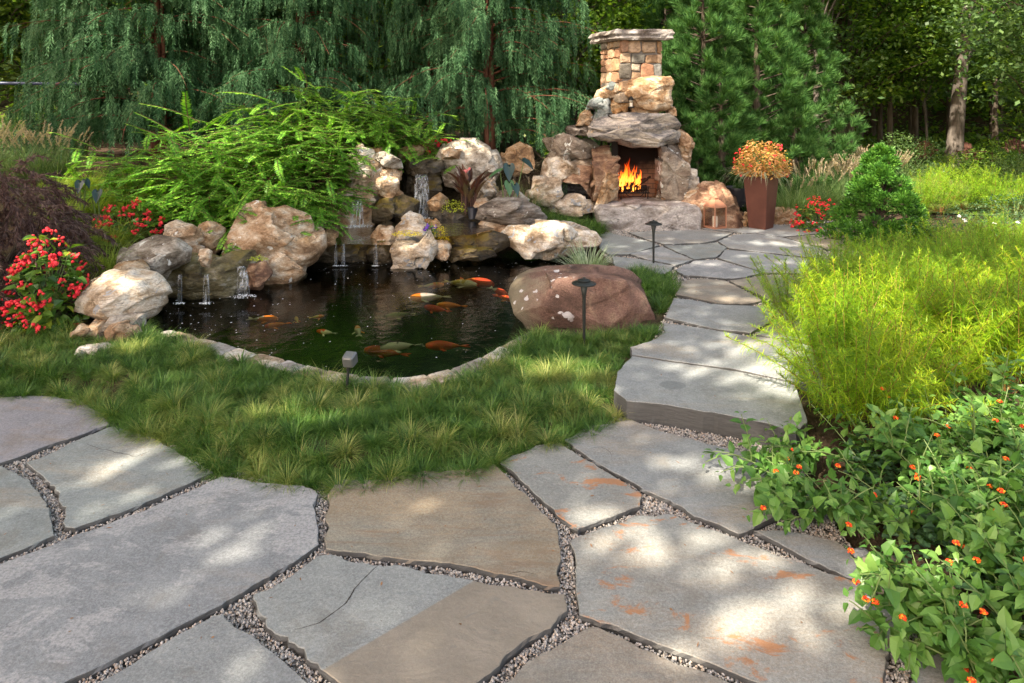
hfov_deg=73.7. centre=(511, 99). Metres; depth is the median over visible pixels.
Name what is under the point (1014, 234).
feathery bluestar
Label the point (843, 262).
feathery bluestar
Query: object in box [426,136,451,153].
red begonia
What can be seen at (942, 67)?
forest tree
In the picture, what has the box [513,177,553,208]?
ornamental grass
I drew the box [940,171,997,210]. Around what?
feathery bluestar
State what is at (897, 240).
feathery bluestar
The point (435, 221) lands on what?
boulder
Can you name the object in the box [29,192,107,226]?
grass clump
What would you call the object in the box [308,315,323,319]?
koi
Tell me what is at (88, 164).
spreading yew
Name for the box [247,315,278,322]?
koi
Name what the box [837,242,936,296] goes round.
feathery bluestar
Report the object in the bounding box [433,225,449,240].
yellow sedum
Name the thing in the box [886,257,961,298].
feathery bluestar
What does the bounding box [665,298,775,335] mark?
flagstone
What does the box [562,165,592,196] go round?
boulder
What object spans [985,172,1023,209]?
feathery bluestar
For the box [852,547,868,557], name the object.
cobble
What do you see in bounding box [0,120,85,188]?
fountain grass
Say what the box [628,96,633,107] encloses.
candle lantern
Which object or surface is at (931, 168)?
feathery bluestar
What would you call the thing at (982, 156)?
bush
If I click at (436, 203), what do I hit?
boulder
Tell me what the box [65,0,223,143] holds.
broadleaf tree
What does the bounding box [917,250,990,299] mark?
feathery bluestar
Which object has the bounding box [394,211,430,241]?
boulder
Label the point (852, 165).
fountain grass
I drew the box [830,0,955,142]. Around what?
broadleaf tree
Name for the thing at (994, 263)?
feathery bluestar
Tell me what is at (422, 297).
koi
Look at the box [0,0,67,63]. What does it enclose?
broadleaf tree
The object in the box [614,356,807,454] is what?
stone step
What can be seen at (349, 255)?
boulder
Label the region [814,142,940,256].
dwarf hinoki
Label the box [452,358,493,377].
coping stone
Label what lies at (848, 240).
feathery bluestar
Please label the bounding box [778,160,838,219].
fountain grass
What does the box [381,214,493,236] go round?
stream pool
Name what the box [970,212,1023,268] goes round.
feathery bluestar
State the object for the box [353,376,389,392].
coping stone
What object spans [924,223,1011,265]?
feathery bluestar
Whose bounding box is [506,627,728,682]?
flagstone
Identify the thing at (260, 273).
boulder
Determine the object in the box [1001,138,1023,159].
bush
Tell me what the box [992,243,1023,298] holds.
feathery bluestar
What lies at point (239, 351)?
coping stone
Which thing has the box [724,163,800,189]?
trailing grass
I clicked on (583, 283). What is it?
path light
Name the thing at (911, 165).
bush
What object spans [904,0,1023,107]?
broadleaf tree
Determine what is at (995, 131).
broadleaf tree
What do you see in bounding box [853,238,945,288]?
feathery bluestar
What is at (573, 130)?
boulder
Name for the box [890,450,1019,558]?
lantana
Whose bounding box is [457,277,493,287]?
koi
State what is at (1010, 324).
feathery bluestar
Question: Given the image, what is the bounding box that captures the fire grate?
[618,186,650,199]
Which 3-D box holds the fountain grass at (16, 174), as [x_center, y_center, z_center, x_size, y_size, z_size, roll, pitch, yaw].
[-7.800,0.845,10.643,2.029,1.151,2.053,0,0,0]
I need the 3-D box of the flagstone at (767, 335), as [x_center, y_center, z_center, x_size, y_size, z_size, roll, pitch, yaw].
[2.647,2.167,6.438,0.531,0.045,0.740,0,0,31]
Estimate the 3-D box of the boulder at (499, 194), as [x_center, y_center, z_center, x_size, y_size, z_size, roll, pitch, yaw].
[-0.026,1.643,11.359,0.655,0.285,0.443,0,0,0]
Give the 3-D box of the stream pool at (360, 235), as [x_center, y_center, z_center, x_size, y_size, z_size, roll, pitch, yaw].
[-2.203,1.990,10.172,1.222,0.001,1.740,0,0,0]
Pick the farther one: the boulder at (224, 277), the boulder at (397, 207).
the boulder at (397, 207)
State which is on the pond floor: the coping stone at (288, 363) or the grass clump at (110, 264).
the coping stone at (288, 363)
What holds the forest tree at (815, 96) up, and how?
on the ground at (454, 195)
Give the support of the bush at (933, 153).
on the lawn at (955, 204)
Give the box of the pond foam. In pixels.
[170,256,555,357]
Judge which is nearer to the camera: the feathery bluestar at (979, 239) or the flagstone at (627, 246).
the feathery bluestar at (979, 239)
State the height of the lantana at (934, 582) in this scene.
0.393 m
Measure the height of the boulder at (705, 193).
0.908 m
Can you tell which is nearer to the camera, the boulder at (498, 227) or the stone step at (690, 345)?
the stone step at (690, 345)
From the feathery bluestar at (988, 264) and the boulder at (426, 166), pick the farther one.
the boulder at (426, 166)
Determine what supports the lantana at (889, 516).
on the mulch at (877, 535)
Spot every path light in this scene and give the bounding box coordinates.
[572,277,595,346]
[645,220,661,262]
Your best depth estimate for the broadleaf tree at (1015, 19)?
15.48 m
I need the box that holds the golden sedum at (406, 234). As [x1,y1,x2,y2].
[392,230,420,236]
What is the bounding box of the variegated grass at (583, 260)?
[547,235,625,265]
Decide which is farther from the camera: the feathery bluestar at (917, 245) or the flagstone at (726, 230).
the flagstone at (726, 230)
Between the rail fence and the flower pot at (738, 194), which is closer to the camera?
the flower pot at (738, 194)
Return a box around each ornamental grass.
[493,183,547,204]
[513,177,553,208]
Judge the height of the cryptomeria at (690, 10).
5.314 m
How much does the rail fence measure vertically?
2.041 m
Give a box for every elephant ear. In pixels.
[74,178,89,220]
[87,189,102,241]
[488,168,513,196]
[503,158,532,196]
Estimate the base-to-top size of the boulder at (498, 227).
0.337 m
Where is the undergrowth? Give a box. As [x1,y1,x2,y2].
[0,82,1023,169]
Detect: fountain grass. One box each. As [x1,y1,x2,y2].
[0,117,66,190]
[0,119,34,185]
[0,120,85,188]
[4,125,102,183]
[776,167,829,213]
[778,154,839,191]
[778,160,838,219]
[784,158,852,216]
[802,156,890,207]
[811,154,858,192]
[828,150,867,187]
[831,148,867,180]
[838,153,906,179]
[858,149,918,182]
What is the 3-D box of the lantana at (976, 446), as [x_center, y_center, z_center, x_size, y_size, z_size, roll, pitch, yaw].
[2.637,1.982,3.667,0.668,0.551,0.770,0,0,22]
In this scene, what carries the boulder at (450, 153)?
on the boulder at (481, 158)
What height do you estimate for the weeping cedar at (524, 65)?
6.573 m
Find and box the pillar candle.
[712,216,717,226]
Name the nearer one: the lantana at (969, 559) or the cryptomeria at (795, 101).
the lantana at (969, 559)
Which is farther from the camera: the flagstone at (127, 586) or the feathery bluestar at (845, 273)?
the feathery bluestar at (845, 273)
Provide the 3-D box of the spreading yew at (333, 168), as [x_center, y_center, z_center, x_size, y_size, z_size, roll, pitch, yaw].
[-3.716,0.895,10.850,3.414,2.038,2.870,0,0,0]
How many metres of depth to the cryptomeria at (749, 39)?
15.95 m
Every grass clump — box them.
[10,167,95,205]
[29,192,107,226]
[40,208,125,261]
[44,186,126,219]
[54,160,128,197]
[57,227,157,284]
[82,167,157,198]
[86,185,172,221]
[87,211,154,251]
[116,189,183,224]
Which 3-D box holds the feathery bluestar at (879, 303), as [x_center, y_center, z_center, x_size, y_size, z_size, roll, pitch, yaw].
[2.748,1.721,5.246,1.164,1.022,1.210,0,0,35]
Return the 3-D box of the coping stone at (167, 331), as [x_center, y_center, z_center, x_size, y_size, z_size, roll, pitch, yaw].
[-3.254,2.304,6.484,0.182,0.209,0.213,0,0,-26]
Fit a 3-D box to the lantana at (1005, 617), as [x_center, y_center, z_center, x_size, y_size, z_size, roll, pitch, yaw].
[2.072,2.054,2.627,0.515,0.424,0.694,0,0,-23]
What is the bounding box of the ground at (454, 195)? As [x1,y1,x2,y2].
[0,7,1023,682]
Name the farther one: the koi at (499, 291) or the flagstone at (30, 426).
the koi at (499, 291)
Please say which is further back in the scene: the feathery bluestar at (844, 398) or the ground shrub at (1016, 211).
the ground shrub at (1016, 211)
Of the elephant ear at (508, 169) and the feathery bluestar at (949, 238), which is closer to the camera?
the feathery bluestar at (949, 238)
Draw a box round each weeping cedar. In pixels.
[1,0,269,171]
[4,0,149,159]
[166,0,352,155]
[179,0,395,162]
[357,0,512,154]
[382,0,611,195]
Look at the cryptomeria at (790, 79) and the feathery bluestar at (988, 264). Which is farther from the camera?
the cryptomeria at (790, 79)
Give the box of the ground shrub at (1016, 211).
[962,192,1023,224]
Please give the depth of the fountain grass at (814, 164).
13.46 m
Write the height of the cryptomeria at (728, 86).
3.051 m
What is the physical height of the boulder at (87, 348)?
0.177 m
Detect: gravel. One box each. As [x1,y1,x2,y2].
[0,392,917,682]
[603,220,871,376]
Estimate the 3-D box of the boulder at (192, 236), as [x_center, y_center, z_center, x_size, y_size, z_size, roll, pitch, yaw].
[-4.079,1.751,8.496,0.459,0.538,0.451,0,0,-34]
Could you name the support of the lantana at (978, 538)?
on the mulch at (877, 535)
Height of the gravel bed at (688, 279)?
0.001 m
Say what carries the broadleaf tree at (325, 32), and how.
on the ground at (454, 195)
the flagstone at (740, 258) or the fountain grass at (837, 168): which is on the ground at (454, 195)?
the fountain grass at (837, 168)
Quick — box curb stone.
[816,222,856,235]
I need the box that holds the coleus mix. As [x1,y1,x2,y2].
[731,139,792,179]
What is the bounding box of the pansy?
[423,222,437,233]
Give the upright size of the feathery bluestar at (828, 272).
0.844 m
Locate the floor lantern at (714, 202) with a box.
[703,194,726,228]
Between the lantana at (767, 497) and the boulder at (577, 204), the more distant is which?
the boulder at (577, 204)
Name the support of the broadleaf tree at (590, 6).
on the ground at (454, 195)
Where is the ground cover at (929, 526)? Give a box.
[839,415,1023,637]
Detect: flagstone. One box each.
[0,396,109,466]
[0,466,54,563]
[0,477,318,682]
[26,427,213,534]
[98,614,305,682]
[253,555,568,682]
[324,464,561,593]
[500,444,641,535]
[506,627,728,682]
[564,420,808,540]
[570,514,893,682]
[598,233,659,256]
[612,256,673,274]
[628,230,732,245]
[630,246,692,267]
[664,242,726,260]
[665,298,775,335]
[676,260,761,281]
[676,278,763,305]
[703,228,738,233]
[718,234,822,258]
[718,250,827,275]
[724,225,819,237]
[729,276,809,305]
[753,530,860,580]
[756,315,817,344]
[787,235,870,251]
[912,649,954,682]
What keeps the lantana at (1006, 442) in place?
on the ground at (454, 195)
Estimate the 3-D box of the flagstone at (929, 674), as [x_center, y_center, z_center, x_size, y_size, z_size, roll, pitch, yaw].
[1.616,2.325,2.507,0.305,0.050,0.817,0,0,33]
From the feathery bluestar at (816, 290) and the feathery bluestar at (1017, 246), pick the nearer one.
the feathery bluestar at (816, 290)
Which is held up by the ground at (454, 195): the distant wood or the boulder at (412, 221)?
the distant wood
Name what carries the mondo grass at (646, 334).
on the ground at (454, 195)
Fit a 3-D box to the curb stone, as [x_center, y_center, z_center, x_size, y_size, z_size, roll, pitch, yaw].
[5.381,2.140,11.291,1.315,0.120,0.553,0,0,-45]
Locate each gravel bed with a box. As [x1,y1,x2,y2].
[605,227,871,384]
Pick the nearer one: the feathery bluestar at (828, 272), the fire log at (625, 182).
the feathery bluestar at (828, 272)
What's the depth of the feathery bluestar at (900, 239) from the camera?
8.14 m
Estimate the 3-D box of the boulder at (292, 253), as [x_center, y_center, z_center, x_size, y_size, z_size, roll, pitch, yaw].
[-3.100,1.921,8.869,1.261,1.190,0.882,0,0,0]
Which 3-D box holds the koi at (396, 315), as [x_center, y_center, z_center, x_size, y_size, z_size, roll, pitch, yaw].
[-1.287,2.500,7.937,0.367,0.083,0.151,0,0,-21]
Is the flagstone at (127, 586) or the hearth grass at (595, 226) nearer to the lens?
the flagstone at (127, 586)
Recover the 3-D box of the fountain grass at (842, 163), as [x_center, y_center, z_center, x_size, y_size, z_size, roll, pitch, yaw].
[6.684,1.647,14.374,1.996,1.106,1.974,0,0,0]
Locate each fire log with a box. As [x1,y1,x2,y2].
[619,185,646,191]
[621,181,639,185]
[626,178,645,185]
[635,176,650,185]
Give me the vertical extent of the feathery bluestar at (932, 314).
0.902 m
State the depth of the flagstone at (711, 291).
7.57 m
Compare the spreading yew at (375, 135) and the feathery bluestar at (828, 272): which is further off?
the spreading yew at (375, 135)
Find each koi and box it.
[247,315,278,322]
[265,322,290,328]
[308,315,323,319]
[316,329,337,335]
[352,325,363,336]
[364,345,410,357]
[380,342,422,352]
[385,312,416,319]
[410,293,451,301]
[418,282,443,288]
[424,305,451,312]
[426,340,468,350]
[437,302,467,309]
[441,279,477,288]
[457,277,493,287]
[488,286,507,295]
[494,294,509,301]
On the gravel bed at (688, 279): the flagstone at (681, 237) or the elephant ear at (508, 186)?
the flagstone at (681, 237)
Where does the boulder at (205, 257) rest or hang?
on the boulder at (224, 277)
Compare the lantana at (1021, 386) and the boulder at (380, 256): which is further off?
the boulder at (380, 256)
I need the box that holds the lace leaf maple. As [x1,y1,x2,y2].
[0,152,117,330]
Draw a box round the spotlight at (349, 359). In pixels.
[342,351,357,393]
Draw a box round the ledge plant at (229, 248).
[220,242,239,255]
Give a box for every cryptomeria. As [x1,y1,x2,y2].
[638,0,730,182]
[654,0,789,210]
[681,0,789,181]
[681,118,724,182]
[687,68,769,185]
[690,0,846,204]
[761,0,870,186]
[765,90,843,197]
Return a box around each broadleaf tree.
[0,0,39,74]
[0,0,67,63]
[0,0,123,140]
[0,0,153,140]
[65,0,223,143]
[251,0,495,146]
[256,0,381,70]
[278,1,446,145]
[336,0,446,110]
[342,0,543,144]
[477,0,683,129]
[493,0,676,130]
[495,5,560,141]
[500,0,675,145]
[558,0,719,73]
[590,1,848,121]
[721,0,900,140]
[779,0,988,152]
[783,0,934,134]
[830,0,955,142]
[842,0,959,147]
[846,0,1019,145]
[856,53,906,136]
[876,1,1018,137]
[894,41,953,129]
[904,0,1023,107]
[925,74,1023,136]
[934,0,1023,104]
[939,47,1023,126]
[941,0,1023,147]
[952,0,1023,143]
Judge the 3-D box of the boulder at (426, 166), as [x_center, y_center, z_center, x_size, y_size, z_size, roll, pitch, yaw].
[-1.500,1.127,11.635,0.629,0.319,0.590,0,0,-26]
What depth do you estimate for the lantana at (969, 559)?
3.06 m
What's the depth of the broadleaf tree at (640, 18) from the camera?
18.96 m
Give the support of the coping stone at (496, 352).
on the ground at (454, 195)
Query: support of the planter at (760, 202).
on the flagstone at (785, 231)
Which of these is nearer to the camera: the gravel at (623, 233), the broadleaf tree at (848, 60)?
the gravel at (623, 233)
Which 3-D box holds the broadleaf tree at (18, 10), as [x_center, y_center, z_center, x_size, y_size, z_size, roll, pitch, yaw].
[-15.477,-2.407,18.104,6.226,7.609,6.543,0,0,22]
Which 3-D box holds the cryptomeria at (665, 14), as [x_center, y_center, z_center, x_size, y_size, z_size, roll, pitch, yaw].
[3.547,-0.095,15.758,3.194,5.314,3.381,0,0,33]
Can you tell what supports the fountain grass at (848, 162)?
on the ground at (454, 195)
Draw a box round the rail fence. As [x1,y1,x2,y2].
[0,82,80,84]
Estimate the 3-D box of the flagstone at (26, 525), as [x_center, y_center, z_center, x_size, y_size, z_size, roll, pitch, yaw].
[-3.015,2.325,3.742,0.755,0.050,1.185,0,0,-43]
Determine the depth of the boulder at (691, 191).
11.91 m
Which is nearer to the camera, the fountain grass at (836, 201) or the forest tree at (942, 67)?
the fountain grass at (836, 201)
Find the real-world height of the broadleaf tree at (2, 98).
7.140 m
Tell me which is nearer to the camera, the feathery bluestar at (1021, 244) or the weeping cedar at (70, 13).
the feathery bluestar at (1021, 244)
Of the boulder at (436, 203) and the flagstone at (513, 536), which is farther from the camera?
the boulder at (436, 203)
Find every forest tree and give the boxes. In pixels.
[782,0,844,161]
[789,0,864,142]
[808,0,904,147]
[847,0,998,160]
[869,81,876,140]
[874,0,978,140]
[915,0,1018,166]
[952,1,1002,143]
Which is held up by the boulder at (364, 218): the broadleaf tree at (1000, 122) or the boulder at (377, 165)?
the boulder at (377, 165)
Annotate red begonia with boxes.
[0,227,89,336]
[93,197,167,242]
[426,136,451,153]
[789,195,837,232]
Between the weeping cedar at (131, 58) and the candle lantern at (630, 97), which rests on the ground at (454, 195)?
the weeping cedar at (131, 58)
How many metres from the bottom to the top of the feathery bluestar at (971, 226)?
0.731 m
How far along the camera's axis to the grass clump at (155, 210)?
9.43 m
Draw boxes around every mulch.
[0,240,165,394]
[805,318,1023,678]
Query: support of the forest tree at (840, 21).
on the ground at (454, 195)
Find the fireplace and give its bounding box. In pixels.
[576,29,701,230]
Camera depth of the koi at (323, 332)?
7.02 m
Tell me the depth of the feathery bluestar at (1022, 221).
8.82 m
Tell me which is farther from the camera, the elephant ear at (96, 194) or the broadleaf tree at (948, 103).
the broadleaf tree at (948, 103)
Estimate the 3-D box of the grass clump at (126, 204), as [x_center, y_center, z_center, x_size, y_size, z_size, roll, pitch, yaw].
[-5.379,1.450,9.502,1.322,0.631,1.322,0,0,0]
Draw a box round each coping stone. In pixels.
[162,330,175,334]
[166,332,198,343]
[192,339,216,345]
[208,342,236,355]
[221,348,256,363]
[243,354,284,369]
[274,360,304,372]
[291,365,326,378]
[314,370,359,385]
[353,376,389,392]
[387,375,430,394]
[428,369,458,382]
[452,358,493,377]
[482,347,512,360]
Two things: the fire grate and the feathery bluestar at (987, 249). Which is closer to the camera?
the feathery bluestar at (987, 249)
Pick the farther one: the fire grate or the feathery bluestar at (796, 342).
the fire grate
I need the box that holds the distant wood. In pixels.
[0,0,1023,125]
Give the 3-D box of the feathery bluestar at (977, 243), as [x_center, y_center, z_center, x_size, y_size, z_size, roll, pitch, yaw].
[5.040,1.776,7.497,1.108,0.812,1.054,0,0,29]
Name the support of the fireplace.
on the ground at (454, 195)
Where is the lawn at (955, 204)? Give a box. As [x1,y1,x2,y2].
[831,160,1023,214]
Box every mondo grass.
[0,311,649,502]
[613,321,665,357]
[621,259,686,315]
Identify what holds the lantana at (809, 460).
on the mulch at (877, 535)
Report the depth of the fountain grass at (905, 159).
15.10 m
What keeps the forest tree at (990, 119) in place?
on the ground at (454, 195)
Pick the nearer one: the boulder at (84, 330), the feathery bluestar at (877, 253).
the boulder at (84, 330)
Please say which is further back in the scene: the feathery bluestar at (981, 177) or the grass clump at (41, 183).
the feathery bluestar at (981, 177)
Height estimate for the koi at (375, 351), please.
0.109 m
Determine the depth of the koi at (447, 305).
7.96 m
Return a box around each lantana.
[702,411,815,526]
[750,411,825,476]
[765,461,883,545]
[798,397,953,483]
[812,442,967,547]
[843,524,1022,682]
[872,399,1011,495]
[877,383,1022,454]
[878,397,977,489]
[880,546,1023,682]
[885,427,1023,556]
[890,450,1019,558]
[912,448,1023,557]
[919,347,1023,427]
[919,488,1023,605]
[930,546,1023,682]
[933,396,1023,505]
[941,381,1023,475]
[950,398,1023,476]
[957,481,1023,593]
[977,359,1023,430]
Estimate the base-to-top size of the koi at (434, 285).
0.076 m
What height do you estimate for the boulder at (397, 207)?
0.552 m
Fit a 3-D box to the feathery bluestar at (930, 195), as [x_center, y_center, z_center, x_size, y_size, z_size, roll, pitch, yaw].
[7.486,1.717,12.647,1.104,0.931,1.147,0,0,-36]
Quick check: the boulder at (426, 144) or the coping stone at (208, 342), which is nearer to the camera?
the coping stone at (208, 342)
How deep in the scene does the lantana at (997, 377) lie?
4.44 m
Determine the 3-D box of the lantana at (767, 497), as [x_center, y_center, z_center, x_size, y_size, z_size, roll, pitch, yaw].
[1.462,2.095,3.966,0.591,0.480,0.955,0,0,0]
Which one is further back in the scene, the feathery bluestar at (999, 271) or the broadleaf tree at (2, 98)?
the broadleaf tree at (2, 98)
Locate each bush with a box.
[0,108,89,163]
[879,128,951,177]
[884,205,1023,257]
[910,140,937,165]
[915,162,952,180]
[926,152,989,178]
[954,139,1023,183]
[956,141,992,167]
[980,149,1023,187]
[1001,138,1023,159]
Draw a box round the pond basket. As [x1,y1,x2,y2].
[467,207,477,218]
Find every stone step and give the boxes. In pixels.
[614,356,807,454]
[630,323,829,395]
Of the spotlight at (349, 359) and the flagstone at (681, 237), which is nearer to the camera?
the spotlight at (349, 359)
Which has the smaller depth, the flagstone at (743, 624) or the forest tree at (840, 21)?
the flagstone at (743, 624)
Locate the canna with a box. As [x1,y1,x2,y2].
[447,164,492,213]
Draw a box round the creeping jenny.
[441,199,464,212]
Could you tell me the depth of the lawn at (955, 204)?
14.25 m
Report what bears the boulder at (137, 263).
on the boulder at (106, 295)
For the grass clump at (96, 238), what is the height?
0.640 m
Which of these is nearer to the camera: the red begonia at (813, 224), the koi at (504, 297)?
the koi at (504, 297)
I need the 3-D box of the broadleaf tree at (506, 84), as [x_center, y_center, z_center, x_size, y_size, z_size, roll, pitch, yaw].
[-0.099,-4.085,19.556,7.554,11.014,7.180,0,0,-38]
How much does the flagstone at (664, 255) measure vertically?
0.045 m
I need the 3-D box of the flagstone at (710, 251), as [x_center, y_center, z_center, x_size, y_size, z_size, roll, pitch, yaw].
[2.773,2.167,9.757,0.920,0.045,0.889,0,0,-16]
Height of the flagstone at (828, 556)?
0.050 m
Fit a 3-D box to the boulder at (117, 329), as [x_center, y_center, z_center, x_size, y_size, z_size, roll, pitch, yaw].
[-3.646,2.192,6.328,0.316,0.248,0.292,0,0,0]
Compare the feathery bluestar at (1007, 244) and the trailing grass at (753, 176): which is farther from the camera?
the trailing grass at (753, 176)
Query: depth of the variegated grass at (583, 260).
8.86 m
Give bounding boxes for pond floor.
[147,246,591,377]
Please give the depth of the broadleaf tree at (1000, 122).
21.14 m
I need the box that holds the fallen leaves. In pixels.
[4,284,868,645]
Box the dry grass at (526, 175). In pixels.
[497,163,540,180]
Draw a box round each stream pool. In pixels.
[335,224,395,244]
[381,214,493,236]
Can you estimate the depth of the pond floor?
8.88 m
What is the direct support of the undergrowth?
on the ground at (454, 195)
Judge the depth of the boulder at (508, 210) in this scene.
10.25 m
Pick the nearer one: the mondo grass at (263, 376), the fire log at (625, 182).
the mondo grass at (263, 376)
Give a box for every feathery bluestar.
[724,273,931,411]
[739,255,814,326]
[747,296,902,386]
[764,232,876,294]
[766,258,925,372]
[771,248,931,318]
[773,252,906,331]
[775,297,958,445]
[778,228,867,270]
[793,257,858,307]
[797,249,870,282]
[797,253,956,384]
[804,234,872,274]
[813,288,1009,405]
[817,241,918,319]
[819,255,977,371]
[823,233,930,271]
[823,316,1019,438]
[835,252,951,310]
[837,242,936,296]
[837,275,960,348]
[840,224,909,257]
[848,238,931,271]
[848,241,997,349]
[850,250,974,315]
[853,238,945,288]
[866,262,1023,395]
[875,220,963,263]
[877,242,970,292]
[879,273,1023,370]
[881,235,945,277]
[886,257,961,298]
[889,168,954,212]
[889,224,986,262]
[896,233,1008,287]
[905,211,987,252]
[908,163,953,201]
[909,267,1023,350]
[911,247,999,301]
[911,266,1023,374]
[912,167,972,214]
[912,267,1023,393]
[916,222,1023,279]
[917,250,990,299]
[918,232,999,285]
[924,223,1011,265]
[928,221,1017,268]
[933,155,993,199]
[936,257,1023,321]
[937,210,1015,244]
[937,214,1012,247]
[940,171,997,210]
[942,237,1023,272]
[949,254,1001,284]
[951,160,1015,200]
[952,168,1023,212]
[955,255,1023,305]
[958,277,1023,366]
[959,217,1023,243]
[964,270,1023,318]
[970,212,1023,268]
[971,248,1021,288]
[974,167,1023,205]
[974,208,1022,240]
[975,229,1023,273]
[978,248,1023,278]
[979,226,1023,271]
[980,291,1023,364]
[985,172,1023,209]
[986,259,1019,293]
[990,236,1023,277]
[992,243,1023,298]
[997,225,1022,249]
[1002,229,1023,255]
[1004,233,1023,257]
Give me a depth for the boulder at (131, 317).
6.58 m
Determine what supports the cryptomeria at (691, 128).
on the ground at (454, 195)
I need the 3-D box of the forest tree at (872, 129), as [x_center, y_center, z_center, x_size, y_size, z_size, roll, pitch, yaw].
[18.210,-2.188,33.861,5.877,9.141,5.734,0,0,0]
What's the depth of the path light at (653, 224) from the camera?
8.98 m
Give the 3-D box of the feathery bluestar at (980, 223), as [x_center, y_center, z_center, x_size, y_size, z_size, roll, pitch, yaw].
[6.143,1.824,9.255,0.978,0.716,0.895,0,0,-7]
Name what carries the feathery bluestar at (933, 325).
on the ground at (454, 195)
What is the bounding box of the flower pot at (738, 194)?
[726,185,745,206]
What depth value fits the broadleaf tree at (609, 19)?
15.50 m
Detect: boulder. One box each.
[70,323,89,339]
[74,268,172,319]
[74,342,110,358]
[87,319,106,338]
[101,313,145,331]
[104,320,140,342]
[113,259,149,269]
[116,235,192,278]
[163,219,204,252]
[166,250,257,305]
[197,220,225,253]
[198,248,212,267]
[221,200,326,290]
[245,261,272,289]
[306,244,369,271]
[309,188,376,228]
[324,228,338,247]
[341,143,385,200]
[365,239,392,269]
[370,146,389,152]
[370,225,395,240]
[372,194,420,224]
[373,151,402,168]
[376,168,403,197]
[389,230,437,271]
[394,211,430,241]
[398,144,424,158]
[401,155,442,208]
[402,157,445,176]
[418,140,438,153]
[423,204,480,222]
[424,218,440,228]
[427,192,448,211]
[434,239,451,260]
[436,137,502,192]
[441,147,461,159]
[448,234,476,248]
[448,245,496,262]
[469,173,496,200]
[471,230,509,252]
[474,197,488,210]
[475,197,547,224]
[476,221,534,235]
[492,189,529,200]
[500,141,534,177]
[500,219,601,260]
[508,264,654,331]
[525,176,563,206]
[540,156,591,179]
[542,133,598,159]
[548,193,595,216]
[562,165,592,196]
[562,182,587,198]
[565,125,595,138]
[681,180,744,228]
[684,186,698,198]
[742,211,748,226]
[774,206,801,224]
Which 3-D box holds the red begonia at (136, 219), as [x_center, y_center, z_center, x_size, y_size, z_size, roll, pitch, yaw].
[-4.962,1.551,8.923,1.195,0.572,0.854,0,0,0]
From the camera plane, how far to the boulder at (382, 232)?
9.71 m
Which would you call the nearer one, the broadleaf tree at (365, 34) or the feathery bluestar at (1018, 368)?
the feathery bluestar at (1018, 368)
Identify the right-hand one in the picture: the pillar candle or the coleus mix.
the coleus mix
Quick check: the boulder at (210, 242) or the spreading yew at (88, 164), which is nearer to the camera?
the boulder at (210, 242)
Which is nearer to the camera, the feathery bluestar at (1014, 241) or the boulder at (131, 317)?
the boulder at (131, 317)
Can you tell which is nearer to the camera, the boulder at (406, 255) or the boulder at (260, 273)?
the boulder at (260, 273)
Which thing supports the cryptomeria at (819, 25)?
on the ground at (454, 195)
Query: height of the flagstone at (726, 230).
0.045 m
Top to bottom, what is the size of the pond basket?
0.180 m
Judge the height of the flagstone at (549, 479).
0.050 m
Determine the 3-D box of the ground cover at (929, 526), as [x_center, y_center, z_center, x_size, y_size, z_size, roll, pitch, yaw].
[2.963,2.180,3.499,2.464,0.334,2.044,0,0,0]
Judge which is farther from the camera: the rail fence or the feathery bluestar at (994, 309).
the rail fence
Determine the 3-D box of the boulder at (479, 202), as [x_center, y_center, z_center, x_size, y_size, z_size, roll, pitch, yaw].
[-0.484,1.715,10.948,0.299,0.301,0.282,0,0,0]
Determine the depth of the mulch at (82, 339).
5.68 m
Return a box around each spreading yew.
[46,125,264,207]
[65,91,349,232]
[151,178,356,249]
[169,92,377,218]
[240,66,473,179]
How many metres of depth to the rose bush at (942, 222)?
9.46 m
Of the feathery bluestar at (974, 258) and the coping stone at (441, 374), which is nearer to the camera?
the coping stone at (441, 374)
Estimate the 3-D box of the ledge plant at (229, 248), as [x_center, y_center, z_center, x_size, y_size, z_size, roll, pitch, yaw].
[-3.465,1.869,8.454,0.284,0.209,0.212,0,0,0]
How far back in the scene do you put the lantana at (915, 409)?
4.18 m
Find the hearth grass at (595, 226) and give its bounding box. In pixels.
[541,206,617,249]
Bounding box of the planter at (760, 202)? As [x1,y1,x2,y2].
[743,173,778,229]
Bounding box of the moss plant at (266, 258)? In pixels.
[250,255,267,261]
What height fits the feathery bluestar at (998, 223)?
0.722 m
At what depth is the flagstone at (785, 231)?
11.14 m
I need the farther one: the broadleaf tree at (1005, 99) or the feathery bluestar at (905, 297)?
the broadleaf tree at (1005, 99)
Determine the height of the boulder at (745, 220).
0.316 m
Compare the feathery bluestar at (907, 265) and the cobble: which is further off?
the feathery bluestar at (907, 265)
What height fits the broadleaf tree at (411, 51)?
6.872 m
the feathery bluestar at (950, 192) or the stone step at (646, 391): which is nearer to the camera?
the stone step at (646, 391)
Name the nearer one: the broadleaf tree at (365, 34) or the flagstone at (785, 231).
the flagstone at (785, 231)
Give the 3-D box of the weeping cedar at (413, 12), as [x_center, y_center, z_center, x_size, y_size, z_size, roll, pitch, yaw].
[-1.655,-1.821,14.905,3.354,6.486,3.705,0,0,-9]

